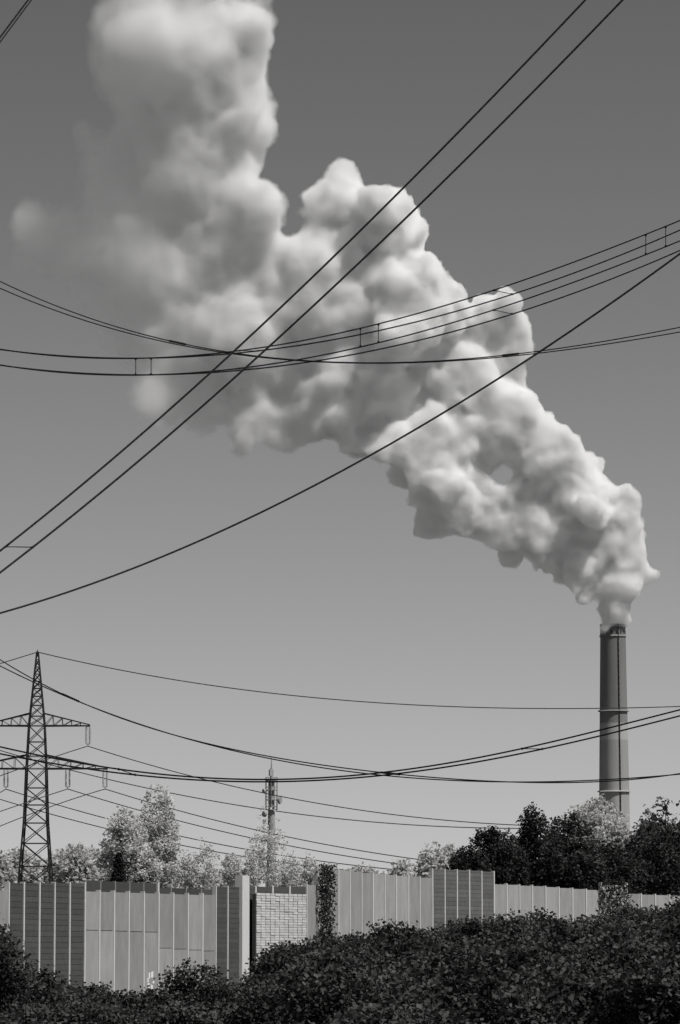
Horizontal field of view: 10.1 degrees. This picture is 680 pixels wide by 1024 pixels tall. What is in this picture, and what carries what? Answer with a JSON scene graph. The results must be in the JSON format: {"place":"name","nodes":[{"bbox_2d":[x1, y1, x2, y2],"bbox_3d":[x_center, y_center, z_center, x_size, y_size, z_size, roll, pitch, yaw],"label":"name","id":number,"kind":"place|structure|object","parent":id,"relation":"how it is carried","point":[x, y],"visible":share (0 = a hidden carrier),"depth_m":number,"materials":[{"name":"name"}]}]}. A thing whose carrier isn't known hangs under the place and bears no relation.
{"place":"outdoors","nodes":[
{"label":"outdoors","id":0,"kind":"place"},
{"bbox_2d":[2,871,492,992],"bbox_3d":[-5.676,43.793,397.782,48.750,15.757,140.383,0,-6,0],"label":"fence","id":1,"kind":"object","parent":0,"point":[285,890],"visible":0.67,"depth_m":398.65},
{"bbox_2d":[262,757,281,886],"bbox_3d":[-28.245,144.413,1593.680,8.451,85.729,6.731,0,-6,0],"label":"telecom tower","id":2,"kind":"structure","parent":0,"point":[271,787],"depth_m":1594.78,"materials":[{"name":"metal"}]},
{"bbox_2d":[4,226,666,775],"bbox_3d":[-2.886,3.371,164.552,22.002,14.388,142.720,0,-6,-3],"label":"cable spacers","id":3,"kind":"object","parent":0,"point":[256,368],"visible":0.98,"depth_m":127.88,"materials":[{"name":"black metal"}]},
{"bbox_2d":[0,0,585,551],"bbox_3d":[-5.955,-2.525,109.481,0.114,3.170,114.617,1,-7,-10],"label":"wire","id":4,"kind":"object","parent":3,"relation":"attached to","point":[298,290],"visible":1,"depth_m":78.90,"materials":[{"name":"black metal"}]},
{"bbox_2d":[0,0,623,573],"bbox_3d":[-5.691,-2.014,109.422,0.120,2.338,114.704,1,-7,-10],"label":"wire","id":5,"kind":"object","parent":3,"relation":"attached to","point":[308,310],"visible":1,"depth_m":78.98,"materials":[{"name":"black metal"}]},
{"bbox_2d":[0,253,679,613],"bbox_3d":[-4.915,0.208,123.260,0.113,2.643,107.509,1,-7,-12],"label":"wire","id":6,"kind":"object","parent":3,"relation":"attached to","point":[466,398],"visible":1,"depth_m":98.18,"materials":[{"name":"black metal"}]},
{"bbox_2d":[0,709,679,779],"bbox_3d":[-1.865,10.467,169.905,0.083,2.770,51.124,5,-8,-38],"label":"wire","id":7,"kind":"object","parent":3,"relation":"attached to","point":[343,775],"visible":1,"depth_m":167.07,"materials":[{"name":"black metal"}]},
{"bbox_2d":[0,715,679,782],"bbox_3d":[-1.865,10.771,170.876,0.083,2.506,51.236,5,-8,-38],"label":"wire","id":8,"kind":"object","parent":3,"relation":"attached to","point":[339,778],"visible":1,"depth_m":168.40,"materials":[{"name":"black metal"}]},
{"bbox_2d":[0,240,679,375],"bbox_3d":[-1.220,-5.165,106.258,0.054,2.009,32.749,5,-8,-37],"label":"wire","id":9,"kind":"object","parent":3,"relation":"attached to","point":[337,351],"visible":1,"depth_m":104.89,"materials":[{"name":"black metal"}]},
{"bbox_2d":[0,220,679,358],"bbox_3d":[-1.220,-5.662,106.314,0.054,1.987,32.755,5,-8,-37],"label":"wire","id":10,"kind":"object","parent":3,"relation":"attached to","point":[343,331],"visible":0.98,"depth_m":104.44,"materials":[{"name":"black metal"}]},
{"bbox_2d":[0,659,679,782],"bbox_3d":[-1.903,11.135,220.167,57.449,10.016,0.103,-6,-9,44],"label":"wire","id":11,"kind":"object","parent":3,"relation":"attached to","point":[336,766],"visible":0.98,"depth_m":218.50,"materials":[{"name":"black metal"}]},
{"bbox_2d":[0,281,679,362],"bbox_3d":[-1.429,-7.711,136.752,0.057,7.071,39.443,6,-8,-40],"label":"wire","id":12,"kind":"object","parent":3,"relation":"attached to","point":[333,361],"visible":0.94,"depth_m":134.95,"materials":[{"name":"black metal"}]},
{"bbox_2d":[0,666,679,782],"bbox_3d":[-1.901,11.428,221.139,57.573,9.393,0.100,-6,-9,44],"label":"wire","id":13,"kind":"object","parent":3,"relation":"attached to","point":[353,771],"visible":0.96,"depth_m":217.86,"materials":[{"name":"black metal"}]},
{"bbox_2d":[0,288,679,363],"bbox_3d":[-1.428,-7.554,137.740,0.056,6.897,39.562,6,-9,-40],"label":"wire","id":14,"kind":"object","parent":3,"relation":"attached to","point":[330,362],"visible":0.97,"depth_m":135.12,"materials":[{"name":"black metal"}]},
{"bbox_2d":[2,230,679,358],"bbox_3d":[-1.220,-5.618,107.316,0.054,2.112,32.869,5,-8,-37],"label":"wire","id":15,"kind":"object","parent":3,"relation":"attached to","point":[398,325],"visible":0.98,"depth_m":103.30,"materials":[{"name":"black metal"}]},
{"bbox_2d":[4,250,679,374],"bbox_3d":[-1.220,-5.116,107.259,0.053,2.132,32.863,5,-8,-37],"label":"wire","id":16,"kind":"object","parent":3,"relation":"attached to","point":[415,340],"visible":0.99,"depth_m":102.78,"materials":[{"name":"black metal"}]},
{"bbox_2d":[0,0,679,886],"label":"sky","id":17,"kind":"structure","parent":0,"point":[175,170],"materials":[{"name":"grey"}]},
{"label":"ground","id":18,"kind":"structure","parent":0,"visible":0},
{"bbox_2d":[0,848,20,889],"bbox_3d":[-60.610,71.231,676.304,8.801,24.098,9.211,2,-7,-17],"label":"tree","id":19,"kind":"object","parent":18,"relation":"on","point":[7,873],"visible":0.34,"depth_m":675.68,"materials":[{"name":"grey plant"}]},
{"bbox_2d":[0,919,39,1020],"bbox_3d":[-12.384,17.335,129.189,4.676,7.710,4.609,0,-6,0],"label":"shrub","id":20,"kind":"object","parent":18,"relation":"on","point":[8,978],"visible":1,"depth_m":128.92,"materials":[{"name":"black plant"}]},
{"bbox_2d":[4,846,44,882],"bbox_3d":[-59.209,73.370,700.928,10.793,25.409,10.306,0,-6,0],"label":"tree","id":21,"kind":"object","parent":18,"relation":"on","point":[26,876],"visible":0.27,"depth_m":700.28,"materials":[{"name":"grey plant"}]},
{"bbox_2d":[1,993,65,1023],"bbox_3d":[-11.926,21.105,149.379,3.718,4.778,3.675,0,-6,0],"label":"shrub","id":22,"kind":"object","parent":18,"relation":"on","point":[36,1003],"visible":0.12,"depth_m":149.55,"materials":[{"name":"black plant"}]},
{"bbox_2d":[0,963,85,1017],"bbox_3d":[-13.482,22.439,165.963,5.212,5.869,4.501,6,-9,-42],"label":"shrub","id":23,"kind":"object","parent":18,"relation":"on","point":[41,986],"visible":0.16,"depth_m":165.60,"materials":[{"name":"black plant"}]},
{"bbox_2d":[0,991,103,1023],"bbox_3d":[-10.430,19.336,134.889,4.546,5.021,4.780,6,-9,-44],"label":"shrub","id":24,"kind":"object","parent":18,"relation":"on","point":[47,1012],"visible":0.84,"depth_m":134.89,"materials":[{"name":"black plant"}]},
{"bbox_2d":[40,848,65,882],"bbox_3d":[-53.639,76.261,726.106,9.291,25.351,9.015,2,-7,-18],"label":"tree","id":25,"kind":"object","parent":18,"relation":"on","point":[46,877],"visible":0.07,"depth_m":724.86,"materials":[{"name":"grey plant"}]},
{"bbox_2d":[0,650,107,882],"bbox_3d":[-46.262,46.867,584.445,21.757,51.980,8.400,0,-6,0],"label":"transmission pylon","id":26,"kind":"object","parent":18,"relation":"on","point":[44,725],"visible":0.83,"depth_m":585.42,"materials":[{"name":"black metal"}]},
{"bbox_2d":[3,726,107,788],"bbox_3d":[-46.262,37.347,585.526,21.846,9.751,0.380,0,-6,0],"label":"insulators","id":27,"kind":"object","parent":26,"relation":"attached to","point":[69,778],"visible":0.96,"depth_m":585.11,"materials":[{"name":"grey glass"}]},
{"bbox_2d":[0,799,345,870],"bbox_3d":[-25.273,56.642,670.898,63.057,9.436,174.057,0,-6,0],"label":"power line","id":28,"kind":"object","parent":27,"relation":"hanging from","point":[109,829],"visible":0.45,"depth_m":631.22,"materials":[{"name":"black"}]},
{"bbox_2d":[68,789,416,866],"bbox_3d":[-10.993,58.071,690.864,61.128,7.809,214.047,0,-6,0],"label":"power line","id":29,"kind":"object","parent":27,"relation":"attached to","point":[237,834],"visible":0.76,"depth_m":665.33,"materials":[{"name":"black metal"}]},
{"bbox_2d":[0,750,518,828],"bbox_3d":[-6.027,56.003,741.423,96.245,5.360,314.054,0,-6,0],"label":"power line","id":30,"kind":"object","parent":27,"relation":"hanging from","point":[273,810],"visible":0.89,"depth_m":724.80,"materials":[{"name":"black metal"}]},
{"bbox_2d":[105,789,416,859],"bbox_3d":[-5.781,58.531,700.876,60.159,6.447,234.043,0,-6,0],"label":"power line","id":31,"kind":"object","parent":27,"relation":"attached to","point":[267,832],"visible":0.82,"depth_m":679.23,"materials":[{"name":"black"}]},
{"bbox_2d":[88,746,521,825],"bbox_3d":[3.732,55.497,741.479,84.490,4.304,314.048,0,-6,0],"label":"power line","id":32,"kind":"object","parent":27,"relation":"attached to","point":[304,800],"visible":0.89,"depth_m":707.01,"materials":[{"name":"black metal"}]},
{"bbox_2d":[39,652,679,708],"bbox_3d":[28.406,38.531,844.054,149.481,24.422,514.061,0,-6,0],"label":"earth wire","id":33,"kind":"object","parent":26,"relation":"attached to","point":[359,701],"visible":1,"depth_m":758.36,"materials":[{"name":"black metal"}]},
{"bbox_2d":[53,842,102,882],"bbox_3d":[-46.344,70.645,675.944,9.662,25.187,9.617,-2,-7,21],"label":"tree","id":34,"kind":"object","parent":18,"relation":"on","point":[80,868],"visible":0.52,"depth_m":675.48,"materials":[{"name":"grey plant"}]},
{"bbox_2d":[39,980,141,1023],"bbox_3d":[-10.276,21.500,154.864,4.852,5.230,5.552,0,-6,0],"label":"shrub","id":35,"kind":"object","parent":18,"relation":"on","point":[111,999],"visible":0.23,"depth_m":154.66,"materials":[{"name":"black plant"}]},
{"bbox_2d":[50,979,136,1012],"bbox_3d":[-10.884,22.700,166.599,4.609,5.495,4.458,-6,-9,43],"label":"shrub","id":36,"kind":"object","parent":18,"relation":"on","point":[104,990],"visible":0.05,"depth_m":166.43,"materials":[{"name":"black plant"}]},
{"bbox_2d":[86,848,109,880],"bbox_3d":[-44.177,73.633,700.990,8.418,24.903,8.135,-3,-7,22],"label":"tree","id":37,"kind":"object","parent":18,"relation":"on","point":[95,852],"visible":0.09,"depth_m":700.99,"materials":[{"name":"grey plant"}]},
{"bbox_2d":[50,997,146,1023],"bbox_3d":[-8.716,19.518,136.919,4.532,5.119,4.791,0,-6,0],"label":"shrub","id":38,"kind":"object","parent":18,"relation":"on","point":[117,1017],"visible":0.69,"depth_m":136.67,"materials":[{"name":"black plant"}]},
{"bbox_2d":[109,851,127,881],"bbox_3d":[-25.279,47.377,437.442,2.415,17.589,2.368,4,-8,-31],"label":"spruce tree","id":39,"kind":"object","parent":18,"relation":"on","point":[118,874],"visible":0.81,"depth_m":437.83,"materials":[{"name":"black plant"}]},
{"bbox_2d":[95,806,151,880],"bbox_3d":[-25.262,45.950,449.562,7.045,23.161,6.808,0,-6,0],"label":"tree","id":40,"kind":"object","parent":18,"relation":"on","point":[119,839],"visible":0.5,"depth_m":449.82,"materials":[{"name":"grey plant"}]},
{"bbox_2d":[114,1003,169,1023],"bbox_3d":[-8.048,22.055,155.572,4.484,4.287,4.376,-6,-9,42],"label":"shrub","id":41,"kind":"object","parent":18,"relation":"on","point":[146,1010],"visible":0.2,"depth_m":155.21,"materials":[{"name":"black plant"}]},
{"bbox_2d":[120,834,165,882],"bbox_3d":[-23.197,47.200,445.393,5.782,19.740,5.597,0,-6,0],"label":"tree","id":42,"kind":"object","parent":18,"relation":"on","point":[140,866],"visible":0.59,"depth_m":445.19,"materials":[{"name":"grey plant"}]},
{"bbox_2d":[86,880,211,894],"bbox_3d":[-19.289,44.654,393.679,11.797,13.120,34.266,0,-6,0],"label":"dark barrier panels","id":43,"kind":"object","parent":18,"relation":"on","point":[106,886],"visible":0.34,"depth_m":390.16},
{"bbox_2d":[114,985,189,1018],"bbox_3d":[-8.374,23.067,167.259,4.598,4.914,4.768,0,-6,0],"label":"shrub","id":44,"kind":"object","parent":18,"relation":"on","point":[151,999],"visible":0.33,"depth_m":167.09,"materials":[{"name":"black plant"}]},
{"bbox_2d":[135,783,183,888],"bbox_3d":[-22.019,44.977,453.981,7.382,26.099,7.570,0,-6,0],"label":"tree","id":45,"kind":"object","parent":18,"relation":"on","point":[160,841],"visible":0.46,"depth_m":453.67,"materials":[{"name":"grey plant"}]},
{"bbox_2d":[133,997,225,1023],"bbox_3d":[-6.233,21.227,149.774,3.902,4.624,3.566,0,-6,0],"label":"shrub","id":46,"kind":"object","parent":18,"relation":"on","point":[186,1014],"visible":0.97,"depth_m":149.39,"materials":[{"name":"black plant"}]},
{"bbox_2d":[175,850,199,888],"bbox_3d":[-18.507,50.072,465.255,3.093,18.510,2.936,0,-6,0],"label":"tree","id":47,"kind":"object","parent":18,"relation":"on","point":[189,873],"visible":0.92,"depth_m":465.81,"materials":[{"name":"grey plant"}]},
{"bbox_2d":[153,957,244,1017],"bbox_3d":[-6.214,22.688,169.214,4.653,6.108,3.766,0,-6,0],"label":"shrub","id":48,"kind":"object","parent":18,"relation":"on","point":[200,992],"visible":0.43,"depth_m":168.86,"materials":[{"name":"black plant"}]},
{"bbox_2d":[190,837,219,888],"bbox_3d":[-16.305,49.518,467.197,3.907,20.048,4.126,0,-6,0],"label":"tree","id":49,"kind":"object","parent":18,"relation":"on","point":[198,859],"visible":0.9,"depth_m":467.87,"materials":[{"name":"grey plant"}]},
{"bbox_2d":[201,863,226,889],"bbox_3d":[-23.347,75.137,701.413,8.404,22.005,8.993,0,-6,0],"label":"tree","id":50,"kind":"object","parent":18,"relation":"on","point":[218,880],"visible":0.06,"depth_m":699.98,"materials":[{"name":"grey plant"}]},
{"bbox_2d":[216,853,244,886],"bbox_3d":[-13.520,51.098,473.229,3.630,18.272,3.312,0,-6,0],"label":"tree","id":51,"kind":"object","parent":18,"relation":"on","point":[235,870],"visible":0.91,"depth_m":473.78,"materials":[{"name":"grey plant"}]},
{"bbox_2d":[242,837,266,886],"bbox_3d":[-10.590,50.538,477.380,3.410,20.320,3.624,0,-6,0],"label":"tree","id":52,"kind":"object","parent":18,"relation":"on","point":[256,880],"visible":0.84,"depth_m":477.75,"materials":[{"name":"grey plant"}]},
{"bbox_2d":[224,971,291,1023],"bbox_3d":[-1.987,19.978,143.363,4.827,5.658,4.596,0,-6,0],"label":"shrub","id":53,"kind":"object","parent":18,"relation":"on","point":[260,1005],"visible":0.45,"depth_m":142.67,"materials":[{"name":"black plant"}]},
{"bbox_2d":[232,959,297,1005],"bbox_3d":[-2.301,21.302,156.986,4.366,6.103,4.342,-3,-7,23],"label":"shrub","id":54,"kind":"object","parent":18,"relation":"on","point":[251,979],"visible":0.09,"depth_m":156.85,"materials":[{"name":"black plant"}]},
{"bbox_2d":[249,804,288,886],"bbox_3d":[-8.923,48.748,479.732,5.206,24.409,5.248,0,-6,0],"label":"tree","id":55,"kind":"object","parent":18,"relation":"on","point":[268,877],"visible":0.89,"depth_m":479.93,"materials":[{"name":"grey plant"}]},
{"bbox_2d":[242,940,307,986],"bbox_3d":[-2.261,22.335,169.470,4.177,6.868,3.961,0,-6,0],"label":"shrub","id":56,"kind":"object","parent":18,"relation":"on","point":[281,953],"visible":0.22,"depth_m":169.19,"materials":[{"name":"black plant"}]},
{"bbox_2d":[252,893,306,968],"bbox_3d":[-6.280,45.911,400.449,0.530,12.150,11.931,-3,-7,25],"label":"brick wall","id":57,"kind":"structure","parent":18,"relation":"on","point":[276,918],"depth_m":399.65,"materials":[{"name":"grey brick"}]},
{"bbox_2d":[273,848,302,886],"bbox_3d":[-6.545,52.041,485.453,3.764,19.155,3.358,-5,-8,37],"label":"tree","id":58,"kind":"object","parent":18,"relation":"on","point":[293,882],"visible":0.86,"depth_m":485.69,"materials":[{"name":"grey plant"}]},
{"bbox_2d":[298,852,320,884],"bbox_3d":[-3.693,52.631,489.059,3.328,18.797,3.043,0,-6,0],"label":"tree","id":59,"kind":"object","parent":18,"relation":"on","point":[309,877],"visible":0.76,"depth_m":489.57,"materials":[{"name":"grey plant"}]},
{"bbox_2d":[275,937,391,1023],"bbox_3d":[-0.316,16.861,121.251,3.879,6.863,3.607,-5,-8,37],"label":"shrub","id":60,"kind":"object","parent":18,"relation":"on","point":[328,958],"visible":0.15,"depth_m":121.17,"materials":[{"name":"black plant"}]},
{"bbox_2d":[299,929,368,956],"bbox_3d":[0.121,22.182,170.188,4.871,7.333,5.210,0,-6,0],"label":"shrub","id":61,"kind":"object","parent":18,"relation":"on","point":[313,942],"visible":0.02,"depth_m":170.60,"materials":[{"name":"black plant"}]},
{"bbox_2d":[290,931,380,991],"bbox_3d":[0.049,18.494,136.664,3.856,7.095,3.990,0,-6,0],"label":"shrub","id":62,"kind":"object","parent":18,"relation":"on","point":[345,948],"visible":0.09,"depth_m":136.67,"materials":[{"name":"black plant"}]},
{"bbox_2d":[5,868,669,994],"bbox_3d":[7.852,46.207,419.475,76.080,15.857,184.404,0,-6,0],"label":"noise barrier posts","id":63,"kind":"object","parent":18,"relation":"on","point":[242,883],"visible":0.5,"depth_m":392.94,"materials":[{"name":"grey metal"}]},
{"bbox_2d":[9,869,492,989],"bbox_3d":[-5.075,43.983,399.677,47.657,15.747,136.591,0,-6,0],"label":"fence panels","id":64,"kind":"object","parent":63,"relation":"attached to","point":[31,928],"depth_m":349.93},
{"bbox_2d":[0,870,679,1000],"bbox_3d":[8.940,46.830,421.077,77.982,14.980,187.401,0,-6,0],"label":"fence panels","id":65,"kind":"object","parent":63,"relation":"attached to","point":[151,935],"visible":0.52,"depth_m":381.01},
{"bbox_2d":[316,862,634,940],"bbox_3d":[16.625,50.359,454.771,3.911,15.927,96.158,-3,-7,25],"label":"ivy on posts","id":66,"kind":"object","parent":63,"relation":"on","point":[327,891],"visible":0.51,"depth_m":415.07,"materials":[{"name":"black plant"}]},
{"bbox_2d":[277,960,400,1023],"bbox_3d":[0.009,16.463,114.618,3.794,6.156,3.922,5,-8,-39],"label":"shrub","id":67,"kind":"object","parent":18,"relation":"on","point":[334,997],"visible":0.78,"depth_m":114.35,"materials":[{"name":"black plant"}]},
{"bbox_2d":[301,931,390,973],"bbox_3d":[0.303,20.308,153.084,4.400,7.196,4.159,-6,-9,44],"label":"shrub","id":68,"kind":"object","parent":18,"relation":"on","point":[371,950],"visible":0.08,"depth_m":152.92,"materials":[{"name":"black plant"}]},
{"bbox_2d":[366,918,431,959],"bbox_3d":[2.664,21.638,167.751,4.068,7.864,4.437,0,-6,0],"label":"shrub","id":69,"kind":"object","parent":18,"relation":"on","point":[388,935],"visible":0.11,"depth_m":167.73,"materials":[{"name":"black plant"}]},
{"bbox_2d":[386,858,417,876],"bbox_3d":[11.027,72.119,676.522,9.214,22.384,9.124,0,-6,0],"label":"tree","id":70,"kind":"object","parent":18,"relation":"on","point":[402,868],"visible":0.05,"depth_m":676.44,"materials":[{"name":"grey plant"}]},
{"bbox_2d":[324,989,485,1023],"bbox_3d":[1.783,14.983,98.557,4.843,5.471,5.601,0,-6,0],"label":"shrub","id":71,"kind":"object","parent":18,"relation":"on","point":[384,1015],"visible":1,"depth_m":97.88,"materials":[{"name":"black plant"}]},
{"bbox_2d":[366,967,449,1008],"bbox_3d":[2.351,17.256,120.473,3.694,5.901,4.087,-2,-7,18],"label":"shrub","id":72,"kind":"object","parent":18,"relation":"on","point":[402,981],"visible":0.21,"depth_m":120.15,"materials":[{"name":"black plant"}]},
{"bbox_2d":[371,954,452,991],"bbox_3d":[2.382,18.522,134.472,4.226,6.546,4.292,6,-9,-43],"label":"shrub","id":73,"kind":"object","parent":18,"relation":"on","point":[432,972],"visible":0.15,"depth_m":134.21,"materials":[{"name":"black plant"}]},
{"bbox_2d":[371,927,453,971],"bbox_3d":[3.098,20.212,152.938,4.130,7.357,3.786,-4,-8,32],"label":"shrub","id":74,"kind":"object","parent":18,"relation":"on","point":[401,952],"visible":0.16,"depth_m":152.73,"materials":[{"name":"black plant"}]},
{"bbox_2d":[360,979,468,1023],"bbox_3d":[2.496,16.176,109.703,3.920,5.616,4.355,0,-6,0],"label":"shrub","id":75,"kind":"object","parent":18,"relation":"on","point":[416,994],"visible":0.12,"depth_m":109.65,"materials":[{"name":"black plant"}]},
{"bbox_2d":[412,841,459,877],"bbox_3d":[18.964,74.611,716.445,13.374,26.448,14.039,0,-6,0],"label":"tree","id":76,"kind":"object","parent":18,"relation":"on","point":[426,862],"visible":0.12,"depth_m":715.34,"materials":[{"name":"grey plant"}]},
{"bbox_2d":[409,933,490,983],"bbox_3d":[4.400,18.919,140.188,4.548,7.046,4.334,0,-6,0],"label":"shrub","id":77,"kind":"object","parent":18,"relation":"on","point":[442,952],"visible":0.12,"depth_m":140.02,"materials":[{"name":"black plant"}]},
{"bbox_2d":[429,915,484,935],"bbox_3d":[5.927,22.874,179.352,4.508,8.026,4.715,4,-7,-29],"label":"shrub","id":78,"kind":"object","parent":18,"relation":"on","point":[449,923],"visible":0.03,"depth_m":179.52,"materials":[{"name":"black plant"}]},
{"bbox_2d":[443,843,491,871],"bbox_3d":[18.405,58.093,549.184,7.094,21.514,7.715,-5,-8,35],"label":"tree","id":79,"kind":"object","parent":18,"relation":"on","point":[469,859],"visible":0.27,"depth_m":548.69,"materials":[{"name":"black plant"}]},
{"bbox_2d":[436,939,506,992],"bbox_3d":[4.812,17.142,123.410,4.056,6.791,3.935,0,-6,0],"label":"shrub","id":80,"kind":"object","parent":18,"relation":"on","point":[452,972],"visible":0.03,"depth_m":123.28,"materials":[{"name":"black plant"}]},
{"bbox_2d":[437,909,540,942],"bbox_3d":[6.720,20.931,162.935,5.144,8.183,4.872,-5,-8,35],"label":"shrub","id":81,"kind":"object","parent":18,"relation":"on","point":[487,927],"visible":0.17,"depth_m":162.67,"materials":[{"name":"black plant"}]},
{"bbox_2d":[467,825,533,885],"bbox_3d":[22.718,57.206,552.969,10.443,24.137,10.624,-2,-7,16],"label":"tree","id":82,"kind":"object","parent":18,"relation":"on","point":[502,858],"visible":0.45,"depth_m":551.94,"materials":[{"name":"black plant"}]},
{"bbox_2d":[419,959,590,1023],"bbox_3d":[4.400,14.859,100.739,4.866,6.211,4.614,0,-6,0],"label":"shrub","id":83,"kind":"object","parent":18,"relation":"on","point":[517,1002],"visible":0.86,"depth_m":100.26,"materials":[{"name":"black plant"}]},
{"bbox_2d":[452,931,569,1023],"bbox_3d":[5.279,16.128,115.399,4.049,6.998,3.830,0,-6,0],"label":"shrub","id":84,"kind":"object","parent":18,"relation":"on","point":[516,958],"visible":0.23,"depth_m":115.21,"materials":[{"name":"black plant"}]},
{"bbox_2d":[479,924,564,956],"bbox_3d":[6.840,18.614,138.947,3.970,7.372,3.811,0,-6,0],"label":"shrub","id":85,"kind":"object","parent":18,"relation":"on","point":[516,938],"visible":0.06,"depth_m":139.13,"materials":[{"name":"black plant"}]},
{"bbox_2d":[478,906,585,956],"bbox_3d":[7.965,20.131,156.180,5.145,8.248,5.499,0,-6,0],"label":"shrub","id":86,"kind":"object","parent":18,"relation":"on","point":[536,920],"visible":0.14,"depth_m":156.00,"materials":[{"name":"black plant"}]},
{"bbox_2d":[514,802,567,887],"bbox_3d":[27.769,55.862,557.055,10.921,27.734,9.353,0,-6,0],"label":"tree","id":87,"kind":"object","parent":18,"relation":"on","point":[531,830],"visible":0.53,"depth_m":555.97,"materials":[{"name":"black plant"}]},
{"bbox_2d":[518,933,592,972],"bbox_3d":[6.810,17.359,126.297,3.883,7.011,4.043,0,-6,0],"label":"shrub","id":88,"kind":"object","parent":18,"relation":"on","point":[552,946],"visible":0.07,"depth_m":126.41,"materials":[{"name":"black plant"}]},
{"bbox_2d":[507,947,619,1023],"bbox_3d":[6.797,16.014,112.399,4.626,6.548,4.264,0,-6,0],"label":"shrub","id":89,"kind":"object","parent":18,"relation":"on","point":[561,965],"visible":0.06,"depth_m":112.37,"materials":[{"name":"black plant"}]},
{"bbox_2d":[536,812,599,886],"bbox_3d":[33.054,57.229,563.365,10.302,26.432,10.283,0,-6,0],"label":"tree","id":90,"kind":"object","parent":18,"relation":"on","point":[568,845],"visible":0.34,"depth_m":562.37,"materials":[{"name":"black plant"}]},
{"bbox_2d":[554,846,610,889],"bbox_3d":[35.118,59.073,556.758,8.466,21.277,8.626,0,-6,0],"label":"tree","id":91,"kind":"object","parent":18,"relation":"on","point":[583,870],"visible":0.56,"depth_m":555.29,"materials":[{"name":"black plant"}]},
{"bbox_2d":[556,926,620,967],"bbox_3d":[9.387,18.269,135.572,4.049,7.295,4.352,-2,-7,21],"label":"shrub","id":92,"kind":"object","parent":18,"relation":"on","point":[574,948],"visible":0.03,"depth_m":135.68,"materials":[{"name":"black plant"}]},
{"bbox_2d":[562,914,627,955],"bbox_3d":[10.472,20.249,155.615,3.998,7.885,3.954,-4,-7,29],"label":"shrub","id":93,"kind":"object","parent":18,"relation":"on","point":[594,925],"visible":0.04,"depth_m":155.92,"materials":[{"name":"black plant"}]},
{"bbox_2d":[559,793,638,882],"bbox_3d":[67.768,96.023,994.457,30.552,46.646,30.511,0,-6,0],"label":"tree","id":94,"kind":"object","parent":18,"relation":"on","point":[603,822],"visible":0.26,"depth_m":992.37,"materials":[{"name":"grey plant"}]},
{"bbox_2d":[535,957,673,1023],"bbox_3d":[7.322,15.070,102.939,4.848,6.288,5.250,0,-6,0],"label":"shrub","id":95,"kind":"object","parent":18,"relation":"on","point":[601,994],"visible":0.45,"depth_m":102.29,"materials":[{"name":"black plant"}]},
{"bbox_2d":[597,623,630,830],"bbox_3d":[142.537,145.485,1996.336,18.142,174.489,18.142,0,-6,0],"label":"chimney","id":96,"kind":"object","parent":18,"relation":"on","point":[613,757],"visible":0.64,"depth_m":1995.02,"materials":[{"name":"concrete"}]},
{"bbox_2d":[571,915,667,975],"bbox_3d":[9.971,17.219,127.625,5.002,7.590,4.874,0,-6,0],"label":"shrub","id":97,"kind":"object","parent":18,"relation":"on","point":[594,954],"visible":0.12,"depth_m":127.56,"materials":[{"name":"black plant"}]},
{"bbox_2d":[590,838,656,894],"bbox_3d":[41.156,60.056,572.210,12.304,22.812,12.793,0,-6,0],"label":"tree","id":98,"kind":"object","parent":18,"relation":"on","point":[620,866],"visible":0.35,"depth_m":570.26,"materials":[{"name":"black plant"}]},
{"bbox_2d":[594,901,662,926],"bbox_3d":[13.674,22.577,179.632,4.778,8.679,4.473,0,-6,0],"label":"shrub","id":99,"kind":"object","parent":18,"relation":"on","point":[623,912],"visible":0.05,"depth_m":179.84,"materials":[{"name":"black plant"}]},
{"bbox_2d":[594,926,679,1013],"bbox_3d":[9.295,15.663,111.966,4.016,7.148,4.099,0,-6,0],"label":"shrub","id":100,"kind":"object","parent":18,"relation":"on","point":[619,957],"visible":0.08,"depth_m":111.59,"materials":[{"name":"black plant"}]},
{"bbox_2d":[611,937,679,1023],"bbox_3d":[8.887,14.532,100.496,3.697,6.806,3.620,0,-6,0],"label":"shrub","id":101,"kind":"object","parent":18,"relation":"on","point":[653,994],"visible":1,"depth_m":99.91,"materials":[{"name":"black plant"}]},
{"bbox_2d":[618,903,679,941],"bbox_3d":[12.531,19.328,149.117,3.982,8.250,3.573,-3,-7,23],"label":"shrub","id":102,"kind":"object","parent":18,"relation":"on","point":[655,917],"visible":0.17,"depth_m":148.91,"materials":[{"name":"black plant"}]},
{"bbox_2d":[624,796,679,881],"bbox_3d":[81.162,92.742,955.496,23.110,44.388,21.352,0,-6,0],"label":"tree","id":103,"kind":"object","parent":18,"relation":"on","point":[645,828],"visible":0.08,"depth_m":954.85,"materials":[{"name":"black plant"}]},
{"bbox_2d":[630,910,679,952],"bbox_3d":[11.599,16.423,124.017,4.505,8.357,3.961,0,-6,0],"label":"shrub","id":104,"kind":"object","parent":18,"relation":"on","point":[674,934],"visible":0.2,"depth_m":124.03,"materials":[{"name":"black plant"}]},
{"bbox_2d":[632,830,679,895],"bbox_3d":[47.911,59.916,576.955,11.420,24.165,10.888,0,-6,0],"label":"tree","id":105,"kind":"object","parent":18,"relation":"on","point":[665,869],"visible":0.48,"depth_m":575.18,"materials":[{"name":"black plant"}]},
{"bbox_2d":[657,822,679,893],"bbox_3d":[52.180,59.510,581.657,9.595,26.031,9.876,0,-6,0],"label":"tree","id":106,"kind":"object","parent":18,"relation":"on","point":[676,841],"visible":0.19,"depth_m":582.66,"materials":[{"name":"black plant"}]},
{"bbox_3d":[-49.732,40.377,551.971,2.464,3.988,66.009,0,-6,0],"label":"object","id":107,"kind":"object","parent":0,"visible":0},
{"bbox_2d":[6,789,415,871],"bbox_3d":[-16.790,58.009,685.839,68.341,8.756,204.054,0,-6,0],"label":"power line","id":108,"kind":"object","parent":107,"relation":"attached to","point":[202,840],"visible":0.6,"depth_m":669.97,"materials":[{"name":"black"}]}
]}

